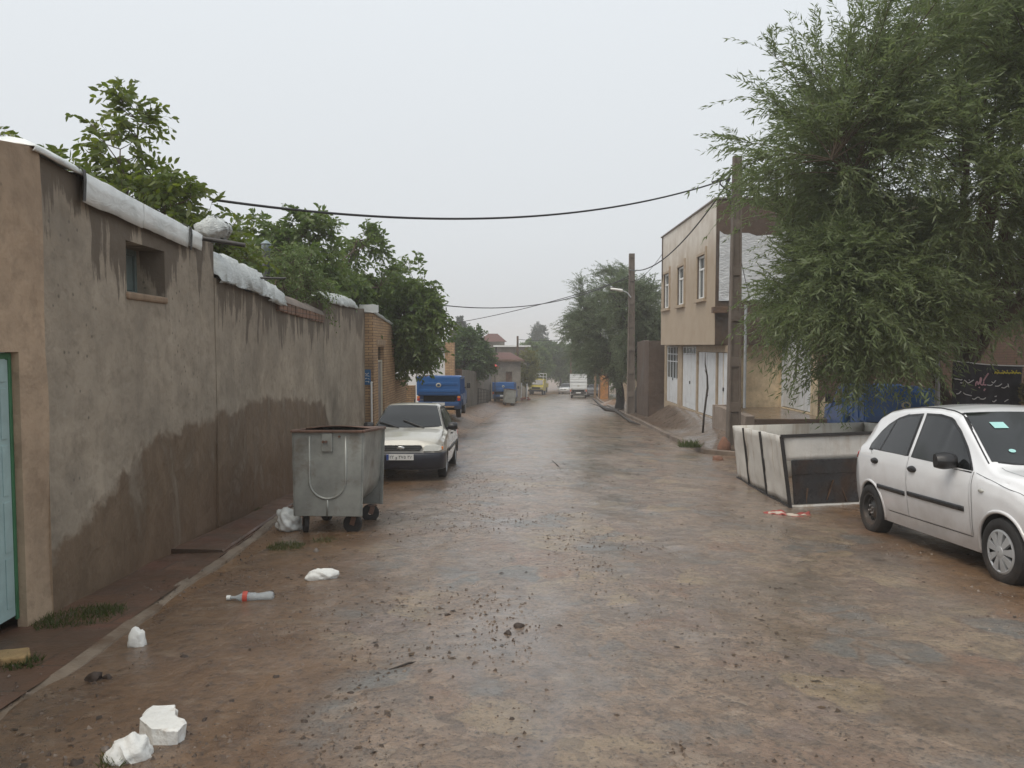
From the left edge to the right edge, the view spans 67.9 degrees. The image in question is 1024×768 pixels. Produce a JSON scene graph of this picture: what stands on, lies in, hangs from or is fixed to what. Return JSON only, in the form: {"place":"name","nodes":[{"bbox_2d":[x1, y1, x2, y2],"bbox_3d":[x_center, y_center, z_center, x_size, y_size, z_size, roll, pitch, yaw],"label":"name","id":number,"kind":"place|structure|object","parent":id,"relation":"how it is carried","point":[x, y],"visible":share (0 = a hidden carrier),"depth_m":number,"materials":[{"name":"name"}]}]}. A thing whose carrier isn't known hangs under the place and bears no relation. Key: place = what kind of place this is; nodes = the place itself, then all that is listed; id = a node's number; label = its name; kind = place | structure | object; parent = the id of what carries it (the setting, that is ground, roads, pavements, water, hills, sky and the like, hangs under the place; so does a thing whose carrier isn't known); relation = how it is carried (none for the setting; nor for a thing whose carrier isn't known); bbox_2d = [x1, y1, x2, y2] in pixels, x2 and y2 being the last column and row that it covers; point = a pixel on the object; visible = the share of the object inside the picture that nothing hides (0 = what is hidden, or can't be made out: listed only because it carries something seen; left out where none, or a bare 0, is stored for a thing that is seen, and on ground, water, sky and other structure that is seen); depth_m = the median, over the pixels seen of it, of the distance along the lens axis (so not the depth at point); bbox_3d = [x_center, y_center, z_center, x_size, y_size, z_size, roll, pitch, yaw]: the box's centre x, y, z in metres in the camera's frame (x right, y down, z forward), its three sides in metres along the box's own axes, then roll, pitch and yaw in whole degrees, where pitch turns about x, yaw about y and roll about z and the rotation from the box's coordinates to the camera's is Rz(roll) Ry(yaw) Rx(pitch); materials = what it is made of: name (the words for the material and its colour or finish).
{"place":"outdoors","nodes":[
{"label":"outdoors","id":0,"kind":"place"},
{"bbox_2d":[0,491,292,708],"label":"footpath","id":1,"kind":"structure","parent":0,"point":[60,644],"depth_m":5.28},
{"bbox_2d":[0,647,30,665],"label":"broken brick","id":2,"kind":"object","parent":1,"relation":"on","point":[18,655],"visible":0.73,"depth_m":4.51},
{"bbox_2d":[0,507,338,767],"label":"grass","id":3,"kind":"structure","parent":1,"relation":"on","point":[112,609],"depth_m":5.41,"materials":[{"name":"plant"}]},
{"bbox_2d":[171,500,292,555],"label":"footpath slab","id":4,"kind":"structure","parent":1,"relation":"on","point":[223,538],"depth_m":8.59,"materials":[{"name":"concrete"}]},
{"bbox_2d":[0,378,734,709],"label":"ground","id":5,"kind":"structure","parent":0,"point":[471,417],"depth_m":9.01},
{"bbox_2d":[0,126,22,138],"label":"walnut tree","id":6,"kind":"object","parent":5,"relation":"on","point":[12,133],"visible":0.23,"depth_m":7.82,"materials":[{"name":"green plant"}]},
{"bbox_2d":[0,140,53,626],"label":"wall","id":7,"kind":"structure","parent":5,"relation":"on","point":[26,587],"depth_m":5.17,"materials":[{"name":"beige paint"}]},
{"bbox_2d":[0,352,19,623],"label":"door","id":8,"kind":"structure","parent":7,"relation":"in","point":[9,585],"depth_m":5.07,"materials":[{"name":"green paint"}]},
{"bbox_2d":[37,144,111,184],"bbox_3d":[-5.393,-0.465,9.195,1.267,4.765,1.091,-3,4,-44],"label":"walnut tree","id":9,"kind":"object","parent":5,"relation":"on","point":[60,151],"visible":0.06,"depth_m":8.98,"materials":[{"name":"green plant"}]},
{"bbox_2d":[0,507,292,719],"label":"gutter edge","id":10,"kind":"object","parent":5,"relation":"on","point":[97,648],"visible":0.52,"depth_m":5.35,"materials":[{"name":"concrete"}]},
{"bbox_2d":[65,77,281,273],"bbox_3d":[-5.224,-1.343,11.680,3.050,6.595,2.639,0,3,0],"label":"walnut tree","id":11,"kind":"object","parent":5,"relation":"on","point":[162,188],"visible":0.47,"depth_m":11.23,"materials":[{"name":"green plant"}]},
{"bbox_2d":[39,156,364,611],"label":"plastered wall","id":12,"kind":"structure","parent":5,"relation":"on","point":[187,391],"depth_m":7.46,"materials":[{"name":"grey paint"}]},
{"bbox_2d":[0,136,82,175],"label":"plastic sheet","id":13,"kind":"object","parent":12,"relation":"on","point":[50,156],"visible":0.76,"depth_m":5.46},
{"bbox_2d":[77,166,86,200],"bbox_3d":[-3.497,-1.567,5.864,0.405,0.305,0.040,0,3,-2],"label":"strap","id":14,"kind":"object","parent":13,"relation":"attached to","point":[84,184],"visible":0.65,"depth_m":5.87,"materials":[{"name":"metal"}]},
{"bbox_2d":[69,171,143,227],"bbox_3d":[-3.598,-1.403,6.417,0.528,0.587,1.038,0,3,-2],"label":"plastic sheet","id":15,"kind":"object","parent":12,"relation":"on","point":[104,196],"visible":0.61,"depth_m":6.36,"materials":[{"name":"plastic"}]},
{"bbox_2d":[126,249,167,303],"bbox_3d":[-3.583,-1.033,7.131,0.355,0.520,0.863,0,3,-2],"label":"window","id":16,"kind":"structure","parent":12,"relation":"in","point":[131,261],"depth_m":7.40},
{"bbox_2d":[143,204,188,247],"bbox_3d":[-3.641,-1.396,7.478,0.527,0.579,1.066,0,3,-2],"label":"plastic sheet","id":17,"kind":"object","parent":12,"relation":"on","point":[161,224],"visible":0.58,"depth_m":7.42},
{"bbox_2d":[189,228,202,250],"bbox_3d":[-3.672,-1.410,8.215,0.538,0.570,0.386,0,3,0],"label":"plastic sheet","id":18,"kind":"object","parent":12,"relation":"on","point":[197,240],"visible":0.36,"depth_m":8.23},
{"bbox_2d":[194,215,232,243],"bbox_3d":[-3.566,-1.848,9.075,0.428,0.378,0.336,0,3,0],"label":"plastic bag","id":19,"kind":"object","parent":12,"relation":"on","point":[213,226],"visible":0.77,"depth_m":8.96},
{"bbox_2d":[202,236,245,247],"bbox_3d":[-3.401,-1.622,8.531,0.787,0.166,0.051,0,3,-9],"label":"rain spout","id":20,"kind":"object","parent":12,"relation":"attached to","point":[223,241],"visible":0.66,"depth_m":8.54,"materials":[{"name":"metal"}]},
{"bbox_2d":[213,252,273,298],"bbox_3d":[-3.717,-1.198,10.065,0.577,0.963,2.215,0,3,-3],"label":"plastic sheet","id":21,"kind":"object","parent":12,"relation":"on","point":[229,270],"visible":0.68,"depth_m":9.76,"materials":[{"name":"plastic"}]},
{"bbox_2d":[244,281,286,305],"bbox_3d":[-3.795,-1.168,11.515,0.580,0.816,0.959,0,3,0],"label":"plastic sheet","id":22,"kind":"object","parent":12,"relation":"attached to","point":[276,293],"visible":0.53,"depth_m":11.45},
{"bbox_2d":[308,291,357,308],"bbox_3d":[-4.026,-1.667,17.175,0.554,0.799,3.637,0,3,-2],"label":"plastic sheet","id":23,"kind":"object","parent":12,"relation":"on","point":[343,300],"visible":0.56,"depth_m":16.98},
{"bbox_2d":[365,370,370,384],"bbox_3d":[-3.889,-0.183,20.457,0.170,0.410,0.016,0,3,0],"label":"street sign","id":24,"kind":"object","parent":12,"relation":"attached to","point":[367,377],"visible":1,"depth_m":20.45,"materials":[{"name":"blue metal"}]},
{"bbox_2d":[261,240,271,280],"bbox_3d":[-4.656,-1.984,14.418,0.210,1.470,0.210,0,3,0],"label":"stove pipe","id":25,"kind":"object","parent":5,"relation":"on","point":[264,243],"visible":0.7,"depth_m":14.34,"materials":[{"name":"metal"}]},
{"bbox_2d":[261,241,342,332],"bbox_3d":[-4.053,-0.399,14.545,1.758,4.627,2.027,-2,3,-28],"label":"leafy bush","id":26,"kind":"object","parent":5,"relation":"on","point":[308,284],"visible":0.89,"depth_m":14.32,"materials":[{"name":"green plant"}]},
{"bbox_2d":[229,203,410,338],"bbox_3d":[-5.498,-1.469,20.545,3.961,6.789,7.783,0,3,9],"label":"walnut tree","id":27,"kind":"object","parent":5,"relation":"on","point":[356,287],"visible":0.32,"depth_m":19.21,"materials":[{"name":"green plant"}]},
{"bbox_2d":[365,313,394,425],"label":"brick house","id":28,"kind":"structure","parent":5,"relation":"on","point":[379,359],"depth_m":21.49,"materials":[{"name":"brown brick"}]},
{"bbox_2d":[359,304,378,312],"bbox_3d":[-3.857,-2.029,20.492,0.500,0.236,0.320,0,3,0],"label":"plastic bundle","id":29,"kind":"object","parent":28,"relation":"on","point":[371,308],"visible":0.84,"depth_m":20.34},
{"bbox_2d":[370,381,372,422],"bbox_3d":[-3.783,0.811,20.503,0.052,1.759,0.085,0,3,0],"label":"gas pipe","id":30,"kind":"object","parent":28,"relation":"attached to","point":[371,382],"visible":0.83,"depth_m":20.45,"materials":[{"name":"metal"}]},
{"bbox_2d":[378,347,382,417],"bbox_3d":[-3.799,0.276,21.648,0.110,2.640,0.953,0,3,0],"label":"door","id":31,"kind":"structure","parent":28,"relation":"in","point":[380,392],"depth_m":21.91,"materials":[{"name":"grey metal"}]},
{"bbox_2d":[395,378,415,402],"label":"brick garden wall","id":32,"kind":"structure","parent":5,"relation":"on","point":[403,395],"depth_m":26.22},
{"bbox_2d":[377,250,462,390],"bbox_3d":[-4.400,-1.309,24.441,5.412,5.984,3.895,-2,3,-28],"label":"walnut tree","id":33,"kind":"object","parent":5,"relation":"on","point":[418,332],"visible":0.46,"depth_m":23.95,"materials":[{"name":"green plant"}]},
{"bbox_2d":[395,342,454,411],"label":"pillar house","id":34,"kind":"structure","parent":5,"relation":"on","point":[448,369],"depth_m":35.95,"materials":[{"name":"white paint"}]},
{"bbox_2d":[417,375,469,417],"bbox_3d":[-2.808,0.475,31.411,2.040,1.650,4.795,0,1,0],"label":"pickup truck","id":35,"kind":"object","parent":5,"relation":"on","point":[446,390],"visible":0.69,"depth_m":29.09,"materials":[{"name":"blue paint"}]},
{"bbox_2d":[456,315,467,327],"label":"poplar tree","id":36,"kind":"object","parent":5,"relation":"on","point":[461,319],"visible":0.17,"depth_m":104.35,"materials":[{"name":"green plant"}]},
{"bbox_2d":[443,322,499,384],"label":"bushy tree","id":37,"kind":"object","parent":5,"relation":"on","point":[474,351],"visible":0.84,"depth_m":47.23,"materials":[{"name":"green plant"}]},
{"bbox_2d":[462,370,490,407],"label":"garden wall","id":38,"kind":"structure","parent":5,"relation":"on","point":[470,377],"depth_m":46.05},
{"bbox_2d":[477,388,488,404],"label":"iron railing","id":39,"kind":"object","parent":5,"relation":"on","point":[487,397],"visible":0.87,"depth_m":48.52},
{"bbox_2d":[484,334,506,352],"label":"tall grey house","id":40,"kind":"structure","parent":5,"relation":"on","point":[495,339],"depth_m":86.08,"materials":[{"name":"clear concrete"}]},
{"bbox_2d":[492,382,518,401],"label":"pickup truck","id":41,"kind":"object","parent":5,"relation":"on","point":[498,388],"visible":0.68,"depth_m":58.18,"materials":[{"name":"blue paint"}]},
{"bbox_2d":[491,352,524,401],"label":"red roof house","id":42,"kind":"structure","parent":5,"relation":"on","point":[509,365],"depth_m":66.05,"materials":[{"name":"paint"}]},
{"bbox_2d":[506,372,511,381],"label":"door","id":43,"kind":"structure","parent":42,"relation":"in","point":[508,374],"depth_m":66.20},
{"bbox_2d":[493,345,530,396],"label":"flat white house","id":44,"kind":"structure","parent":5,"relation":"on","point":[512,349],"depth_m":79.92,"materials":[{"name":"paint"}]},
{"bbox_2d":[514,346,543,396],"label":"slim tree","id":45,"kind":"object","parent":5,"relation":"on","point":[528,376],"visible":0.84,"depth_m":74.62,"materials":[{"name":"green plant"}]},
{"bbox_2d":[519,338,555,378],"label":"street tree","id":46,"kind":"object","parent":5,"relation":"on","point":[544,355],"visible":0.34,"depth_m":97.09,"materials":[{"name":"green plant"}]},
{"bbox_2d":[527,321,549,341],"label":"conifer tree","id":47,"kind":"object","parent":5,"relation":"on","point":[538,332],"visible":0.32,"depth_m":148.88,"materials":[{"name":"green plant"}]},
{"bbox_2d":[528,373,548,394],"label":"yellow truck","id":48,"kind":"object","parent":5,"relation":"on","point":[540,385],"visible":0.91,"depth_m":91.92,"materials":[{"name":"paint"}]},
{"bbox_2d":[536,338,565,391],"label":"street tree","id":49,"kind":"object","parent":5,"relation":"on","point":[551,347],"visible":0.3,"depth_m":110.95,"materials":[{"name":"green plant"}]},
{"bbox_2d":[552,341,570,385],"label":"street tree","id":50,"kind":"object","parent":5,"relation":"on","point":[559,378],"visible":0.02,"depth_m":121.31,"materials":[{"name":"green plant"}]},
{"bbox_2d":[554,341,588,384],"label":"street tree","id":51,"kind":"object","parent":5,"relation":"on","point":[566,371],"visible":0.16,"depth_m":111.07,"materials":[{"name":"green plant"}]},
{"bbox_2d":[575,356,609,395],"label":"street tree","id":52,"kind":"object","parent":5,"relation":"on","point":[589,381],"visible":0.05,"depth_m":87.21,"materials":[{"name":"green plant"}]},
{"bbox_2d":[550,258,656,408],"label":"willow tree","id":53,"kind":"object","parent":5,"relation":"on","point":[590,344],"visible":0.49,"depth_m":45.89,"materials":[{"name":"green plant"}]},
{"bbox_2d":[599,374,608,398],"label":"orange gate","id":54,"kind":"structure","parent":5,"relation":"on","point":[603,394],"depth_m":70.06,"materials":[{"name":"metal"}]},
{"bbox_2d":[594,266,660,411],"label":"willow tree","id":55,"kind":"object","parent":5,"relation":"on","point":[647,298],"visible":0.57,"depth_m":41.33,"materials":[{"name":"green plant"}]},
{"bbox_2d":[623,375,636,399],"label":"mud wall","id":56,"kind":"structure","parent":5,"relation":"on","point":[625,390],"depth_m":64.11,"materials":[{"name":"beige paint"}]},
{"bbox_2d":[637,340,664,416],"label":"brown wall","id":57,"kind":"structure","parent":5,"relation":"on","point":[650,375],"depth_m":35.38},
{"bbox_2d":[717,437,730,449],"bbox_3d":[5.429,1.591,19.430,0.339,0.501,0.278,0,3,0],"label":"clay block","id":58,"kind":"object","parent":5,"relation":"on","point":[724,443],"depth_m":19.33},
{"bbox_2d":[712,405,754,430],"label":"wall","id":59,"kind":"structure","parent":5,"relation":"on","point":[719,417],"depth_m":23.36,"materials":[{"name":"concrete"}]},
{"bbox_2d":[741,407,826,424],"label":"terrace","id":60,"kind":"structure","parent":5,"relation":"on","point":[769,415],"depth_m":22.11,"materials":[{"name":"concrete"}]},
{"bbox_2d":[661,197,921,417],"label":"two storey building","id":61,"kind":"structure","parent":5,"relation":"on","point":[694,301],"depth_m":26.95,"materials":[{"name":"white paint"}]},
{"bbox_2d":[661,266,670,311],"bbox_3d":[6.655,-4.058,32.646,0.230,1.850,1.474,0,3,0],"label":"window","id":62,"kind":"structure","parent":61,"relation":"in","point":[667,277],"depth_m":32.97,"materials":[{"name":"white paint"}]},
{"bbox_2d":[667,347,677,403],"bbox_3d":[7.078,-0.418,33.452,0.075,2.458,2.403,0,3,0],"label":"door","id":63,"kind":"structure","parent":61,"relation":"in","point":[672,352],"depth_m":33.62,"materials":[{"name":"white metal"}]},
{"bbox_2d":[674,258,685,308],"bbox_3d":[6.655,-3.928,29.880,0.230,1.870,1.495,0,3,0],"label":"window","id":64,"kind":"structure","parent":61,"relation":"in","point":[682,271],"depth_m":30.22,"materials":[{"name":"white paint"}]},
{"bbox_2d":[683,347,695,409],"bbox_3d":[7.078,-0.256,30.252,0.075,2.458,2.438,0,3,0],"label":"door","id":65,"kind":"structure","parent":61,"relation":"in","point":[689,361],"depth_m":30.29,"materials":[{"name":"white metal"}]},
{"bbox_2d":[693,246,706,302],"bbox_3d":[6.655,-3.810,26.660,0.230,1.880,1.420,0,3,0],"label":"window","id":66,"kind":"structure","parent":61,"relation":"in","point":[703,259],"depth_m":26.84,"materials":[{"name":"white paint"}]},
{"bbox_2d":[698,352,715,415],"bbox_3d":[7.075,-0.020,27.540,0.070,2.260,2.563,0,3,0],"label":"door","id":67,"kind":"structure","parent":61,"relation":"in","point":[710,356],"depth_m":27.51,"materials":[{"name":"metal"}]},
{"bbox_2d":[718,353,726,404],"bbox_3d":[7.075,0.085,25.458,0.070,2.260,1.219,0,3,0],"label":"door","id":68,"kind":"structure","parent":61,"relation":"in","point":[722,386],"depth_m":25.54,"materials":[{"name":"metal"}]},
{"bbox_2d":[685,0,1023,430],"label":"willow tree","id":69,"kind":"object","parent":5,"relation":"on","point":[846,263],"visible":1,"depth_m":12.58,"materials":[{"name":"green plant"}]},
{"bbox_2d":[723,293,1023,416],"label":"cream house","id":70,"kind":"structure","parent":5,"relation":"on","point":[757,386],"depth_m":24.53,"materials":[{"name":"paint"}]},
{"bbox_2d":[781,325,810,411],"bbox_3d":[9.020,-0.667,24.022,0.080,2.987,2.544,0,3,0],"label":"double door","id":71,"kind":"structure","parent":70,"relation":"in","point":[785,401],"depth_m":24.18,"materials":[{"name":"white metal"}]},
{"bbox_2d":[823,384,940,422],"bbox_3d":[9.297,0.837,19.388,2.040,1.650,4.795,1,3,11],"label":"pickup truck","id":72,"kind":"object","parent":5,"relation":"on","point":[878,413],"visible":0.15,"depth_m":17.24,"materials":[{"name":"blue paint"}]},
{"bbox_2d":[935,352,939,405],"bbox_3d":[8.215,0.624,14.650,0.140,2.603,0.124,0,3,0],"label":"grey post","id":73,"kind":"object","parent":5,"relation":"on","point":[937,393],"visible":0.08,"depth_m":14.59,"materials":[{"name":"metal"}]},
{"bbox_2d":[950,360,1023,404],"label":"mourning banner","id":74,"kind":"object","parent":73,"relation":"attached to","point":[1000,386],"visible":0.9,"depth_m":14.71,"materials":[{"name":"black fabric"}]},
{"bbox_2d":[1018,378,1023,404],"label":"wreath","id":75,"kind":"object","parent":5,"relation":"on","point":[1021,390],"visible":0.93,"depth_m":14.49,"materials":[{"name":"green plant"}]},
{"bbox_2d":[0,393,1023,767],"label":"road","id":76,"kind":"structure","parent":0,"point":[918,713],"depth_m":4.93,"materials":[{"name":"asphalt"}]},
{"bbox_2d":[69,758,83,766],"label":"mud clod","id":77,"kind":"object","parent":76,"relation":"on","point":[74,762],"visible":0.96,"depth_m":3.27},
{"bbox_2d":[84,671,102,682],"bbox_3d":[-2.353,1.643,4.280,0.077,0.052,0.087,1,3,12],"label":"mud clod","id":78,"kind":"object","parent":76,"relation":"on","point":[95,676],"visible":1,"depth_m":4.26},
{"bbox_2d":[103,731,153,765],"bbox_3d":[-1.685,1.593,3.341,0.198,0.126,0.171,-1,3,-23],"label":"foam lump","id":79,"kind":"object","parent":76,"relation":"on","point":[132,747],"visible":0.85,"depth_m":3.29,"materials":[{"name":"plastic"}]},
{"bbox_2d":[127,626,146,647],"bbox_3d":[-2.401,1.619,4.876,0.120,0.128,0.101,-1,3,-11],"label":"foam lump","id":80,"kind":"object","parent":76,"relation":"on","point":[136,637],"visible":1,"depth_m":4.84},
{"bbox_2d":[139,705,186,744],"bbox_3d":[-1.651,1.616,3.581,0.181,0.110,0.376,-2,4,-37],"label":"foam block","id":81,"kind":"object","parent":76,"relation":"on","point":[163,725],"depth_m":3.51,"materials":[{"name":"plastic"}]},
{"bbox_2d":[226,591,273,601],"bbox_3d":[-2.049,1.667,5.949,0.356,0.093,0.093,0,3,-6],"label":"plastic bottle","id":82,"kind":"object","parent":76,"relation":"on","point":[250,596],"visible":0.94,"depth_m":5.92,"materials":[{"name":"white"}]},
{"bbox_2d":[275,507,301,531],"bbox_3d":[-2.684,1.617,9.163,0.320,0.280,0.374,-2,4,-34],"label":"white sack","id":83,"kind":"object","parent":76,"relation":"on","point":[288,520],"visible":0.87,"depth_m":9.04,"materials":[{"name":"plastic"}]},
{"bbox_2d":[305,568,338,580],"bbox_3d":[-1.645,1.656,6.586,0.297,0.116,0.118,-1,3,-20],"label":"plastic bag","id":84,"kind":"object","parent":76,"relation":"on","point":[321,574],"visible":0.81,"depth_m":6.55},
{"bbox_2d":[290,425,385,531],"bbox_3d":[-2.118,1.135,9.386,0.885,1.252,1.158,0,-1,3],"label":"waste bin","id":85,"kind":"object","parent":76,"relation":"on","point":[338,470],"visible":1,"depth_m":8.86,"materials":[{"name":"metal"}]},
{"bbox_2d":[364,399,457,476],"bbox_3d":[-2.063,1.074,16.029,1.905,1.507,4.069,0,0,0],"label":"saloon car","id":86,"kind":"object","parent":76,"relation":"on","point":[421,435],"visible":0.96,"depth_m":14.78,"materials":[{"name":"beige paint"}]},
{"bbox_2d":[0,461,1015,767],"bbox_3d":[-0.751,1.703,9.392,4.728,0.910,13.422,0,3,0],"label":"gravel","id":87,"kind":"structure","parent":76,"relation":"on","point":[388,659],"depth_m":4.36,"materials":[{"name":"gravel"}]},
{"bbox_2d":[503,389,516,405],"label":"waste bin","id":88,"kind":"object","parent":76,"relation":"on","point":[509,395],"visible":1,"depth_m":55.65,"materials":[{"name":"metal"}]},
{"bbox_2d":[557,383,569,393],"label":"saloon car","id":89,"kind":"object","parent":76,"relation":"on","point":[563,388],"visible":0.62,"depth_m":97.49,"materials":[{"name":"silver metal"}]},
{"bbox_2d":[569,374,588,397],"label":"truck","id":90,"kind":"object","parent":76,"relation":"on","point":[577,386],"visible":0.99,"depth_m":76.18,"materials":[{"name":"white paint"}]},
{"bbox_2d":[587,384,598,396],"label":"saloon car","id":91,"kind":"object","parent":76,"relation":"on","point":[590,389],"visible":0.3,"depth_m":82.35,"materials":[{"name":"paint"}]},
{"bbox_2d":[590,398,640,424],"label":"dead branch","id":92,"kind":"object","parent":76,"relation":"on","point":[604,408],"visible":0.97,"depth_m":44.53,"materials":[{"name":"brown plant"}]},
{"bbox_2d":[596,395,735,455],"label":"kerb","id":93,"kind":"structure","parent":76,"relation":"on","point":[702,449],"depth_m":24.53,"materials":[{"name":"concrete"}]},
{"bbox_2d":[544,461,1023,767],"bbox_3d":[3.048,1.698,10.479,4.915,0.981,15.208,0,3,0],"label":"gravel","id":94,"kind":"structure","parent":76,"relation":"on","point":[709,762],"depth_m":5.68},
{"bbox_2d":[763,510,810,516],"bbox_3d":[3.698,1.743,10.212,0.604,0.054,0.303,1,3,14],"label":"rag","id":95,"kind":"object","parent":76,"relation":"on","point":[778,512],"visible":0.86,"depth_m":10.23,"materials":[{"name":"white fabric"}]},
{"bbox_2d":[732,422,877,507],"bbox_3d":[5.396,1.267,12.951,3.217,1.337,4.379,0,3,0],"label":"sheet pen","id":96,"kind":"object","parent":76,"relation":"on","point":[819,464],"visible":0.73,"depth_m":11.07,"materials":[{"name":"metal"}]},
{"bbox_2d":[856,404,1023,585],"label":"hatchback car","id":97,"kind":"object","parent":76,"relation":"on","point":[953,473],"visible":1,"depth_m":7.31,"materials":[{"name":"white paint"}]},
{"bbox_2d":[0,0,1023,344],"label":"sky","id":98,"kind":"structure","parent":0,"point":[404,108],"materials":[{"name":"white"}]},
{"bbox_2d":[597,394,734,449],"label":"sidewalk","id":99,"kind":"structure","parent":0,"point":[685,424],"depth_m":27.37,"materials":[{"name":"concrete"}]},
{"bbox_2d":[626,253,634,413],"bbox_3d":[6.261,-2.599,39.920,0.400,8.439,0.320,0,3,0],"label":"utility pole","id":100,"kind":"object","parent":99,"relation":"on","point":[630,406],"visible":0.93,"depth_m":39.84,"materials":[{"name":"concrete"}]},
{"bbox_2d":[445,276,628,307],"bbox_3d":[0.475,-4.361,34.325,15.763,2.064,0.044,-3,4,-44],"label":"cable","id":101,"kind":"object","parent":100,"relation":"attached to","point":[535,304],"visible":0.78,"depth_m":34.84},
{"bbox_2d":[456,278,628,322],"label":"cable","id":102,"kind":"object","parent":100,"relation":"attached to","point":[546,302],"visible":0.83,"depth_m":44.19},
{"bbox_2d":[629,188,723,270],"bbox_3d":[5.921,-5.338,29.918,0.048,0.963,19.511,0,3,1],"label":"cable","id":103,"kind":"object","parent":100,"relation":"attached to","point":[683,240],"visible":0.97,"depth_m":25.59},
{"bbox_2d":[674,439,702,447],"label":"grass","id":104,"kind":"structure","parent":99,"relation":"on","point":[690,444],"depth_m":20.17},
{"bbox_2d":[702,353,708,432],"bbox_3d":[5.916,0.273,23.243,0.196,2.453,0.068,0,3,0],"label":"bare sapling","id":105,"kind":"object","parent":99,"relation":"on","point":[705,403],"visible":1,"depth_m":23.23,"materials":[{"name":"brown plant"}]},
{"bbox_2d":[712,155,748,444],"bbox_3d":[5.900,-2.172,20.289,1.285,7.735,0.326,0,3,0],"label":"utility pole","id":106,"kind":"object","parent":99,"relation":"on","point":[733,410],"visible":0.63,"depth_m":20.26,"materials":[{"name":"concrete"}]},
{"bbox_2d":[209,180,724,219],"bbox_3d":[0.444,-4.174,16.112,13.319,2.140,0.044,-2,4,-38],"label":"cable","id":107,"kind":"object","parent":106,"relation":"attached to","point":[332,213],"visible":0.94,"depth_m":14.60,"materials":[{"name":"rubber"}]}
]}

